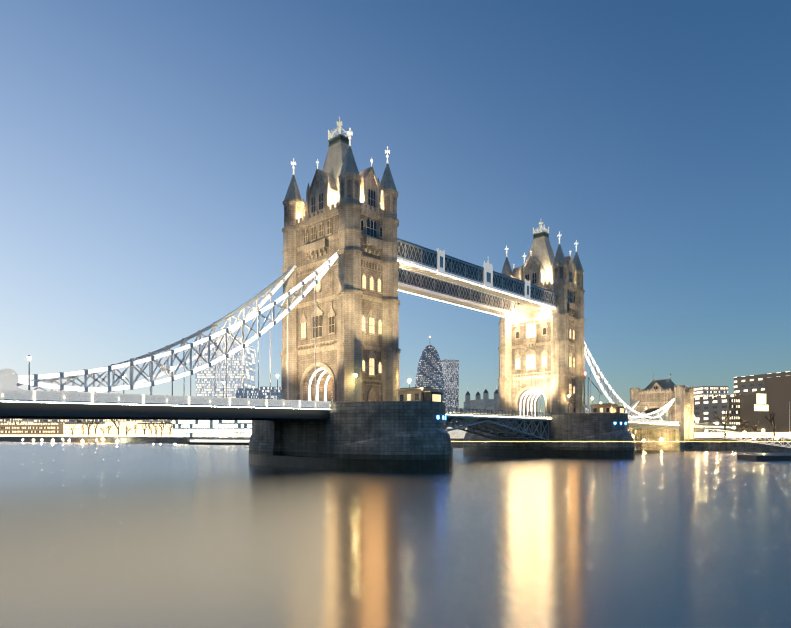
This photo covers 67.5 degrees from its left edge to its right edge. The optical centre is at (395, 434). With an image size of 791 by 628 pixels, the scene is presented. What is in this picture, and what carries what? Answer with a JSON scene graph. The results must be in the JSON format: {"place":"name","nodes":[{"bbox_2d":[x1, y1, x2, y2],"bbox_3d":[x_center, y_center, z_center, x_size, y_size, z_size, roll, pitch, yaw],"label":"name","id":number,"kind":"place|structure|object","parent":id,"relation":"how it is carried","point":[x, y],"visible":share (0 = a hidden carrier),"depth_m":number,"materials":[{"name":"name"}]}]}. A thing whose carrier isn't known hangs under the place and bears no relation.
{"place":"outdoors","nodes":[
{"label":"outdoors","id":0,"kind":"place"},
{"bbox_2d":[280,116,400,402],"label":"tower","id":1,"kind":"structure","parent":0,"point":[347,212],"depth_m":120.20,"materials":[{"name":"stone"}]},
{"bbox_2d":[397,238,555,316],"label":"walkways","id":2,"kind":"structure","parent":1,"relation":"attached to","point":[439,275],"depth_m":152.50,"materials":[{"name":"blue metal"}]},
{"bbox_2d":[0,441,790,627],"bbox_3d":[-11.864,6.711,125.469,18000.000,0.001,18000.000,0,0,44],"label":"river water","id":3,"kind":"structure","parent":0,"point":[129,535],"depth_m":37.11,"materials":[{"name":"blue liquid"}]},
{"bbox_2d":[249,401,452,472],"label":"pier","id":4,"kind":"structure","parent":3,"relation":"in","point":[394,436],"depth_m":106.84,"materials":[{"name":"stone"}]},
{"bbox_2d":[0,389,330,419],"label":"side span","id":5,"kind":"object","parent":4,"relation":"on","point":[24,404],"visible":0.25,"depth_m":87.80,"materials":[{"name":"white paint"}]},
{"bbox_2d":[0,252,337,400],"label":"chains","id":6,"kind":"object","parent":5,"relation":"on","point":[10,379],"visible":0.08,"depth_m":99.32,"materials":[{"name":"white paint"}]},
{"bbox_2d":[27,355,664,419],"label":"pier cabins and lamps","id":7,"kind":"object","parent":4,"relation":"on","point":[420,394],"visible":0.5,"depth_m":109.93,"materials":[{"name":"paint"}]},
{"bbox_2d":[445,408,551,440],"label":"bascule span","id":8,"kind":"object","parent":4,"relation":"attached to","point":[464,418],"visible":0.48,"depth_m":159.97,"materials":[{"name":"metal"}]},
{"bbox_2d":[463,413,634,458],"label":"pier","id":9,"kind":"structure","parent":3,"relation":"in","point":[590,427],"depth_m":166.82,"materials":[{"name":"stone"}]},
{"bbox_2d":[538,416,679,429],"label":"side span","id":10,"kind":"object","parent":9,"relation":"on","point":[637,424],"visible":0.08,"depth_m":226.82,"materials":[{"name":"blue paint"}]},
{"bbox_2d":[540,341,698,422],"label":"chains","id":11,"kind":"object","parent":10,"relation":"on","point":[642,415],"visible":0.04,"depth_m":204.65,"materials":[{"name":"white paint"}]},
{"bbox_2d":[0,437,790,451],"bbox_3d":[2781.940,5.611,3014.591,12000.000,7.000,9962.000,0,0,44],"label":"bank land","id":12,"kind":"structure","parent":0,"point":[712,445],"depth_m":305.53,"materials":[{"name":"grey concrete"}]},
{"bbox_2d":[194,334,444,402],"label":"background buildings","id":13,"kind":"structure","parent":12,"relation":"on","point":[429,373],"depth_m":907.92,"materials":[{"name":"grey"}]},
{"bbox_2d":[0,359,790,438],"bbox_3d":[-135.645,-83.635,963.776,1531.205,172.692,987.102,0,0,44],"label":"city buildings","id":14,"kind":"structure","parent":12,"relation":"on","point":[754,398],"depth_m":433.80,"materials":[{"name":"brick"}]},
{"bbox_2d":[0,401,790,460],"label":"riverside walls","id":15,"kind":"structure","parent":12,"relation":"on","point":[458,433],"depth_m":254.53,"materials":[{"name":"white"}]},
{"bbox_2d":[22,372,786,441],"bbox_3d":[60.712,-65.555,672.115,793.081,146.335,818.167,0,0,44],"label":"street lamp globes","id":16,"kind":"object","parent":12,"relation":"on","point":[558,441],"visible":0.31,"depth_m":149.10,"materials":[{"name":"white glass"}]},
{"bbox_2d":[69,410,775,438],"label":"bank trees","id":17,"kind":"object","parent":12,"relation":"on","point":[724,424],"visible":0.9,"depth_m":469.70,"materials":[{"name":"plant"}]},
{"bbox_2d":[630,374,747,450],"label":"abutment tower","id":18,"kind":"structure","parent":12,"relation":"on","point":[653,395],"depth_m":252.68,"materials":[{"name":"stone"}]},
{"bbox_2d":[0,0,790,420],"label":"sky","id":19,"kind":"structure","parent":0,"point":[148,148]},
{"bbox_2d":[498,222,585,416],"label":"tower","id":20,"kind":"structure","parent":0,"point":[540,352],"depth_m":179.72,"materials":[{"name":"stone"}]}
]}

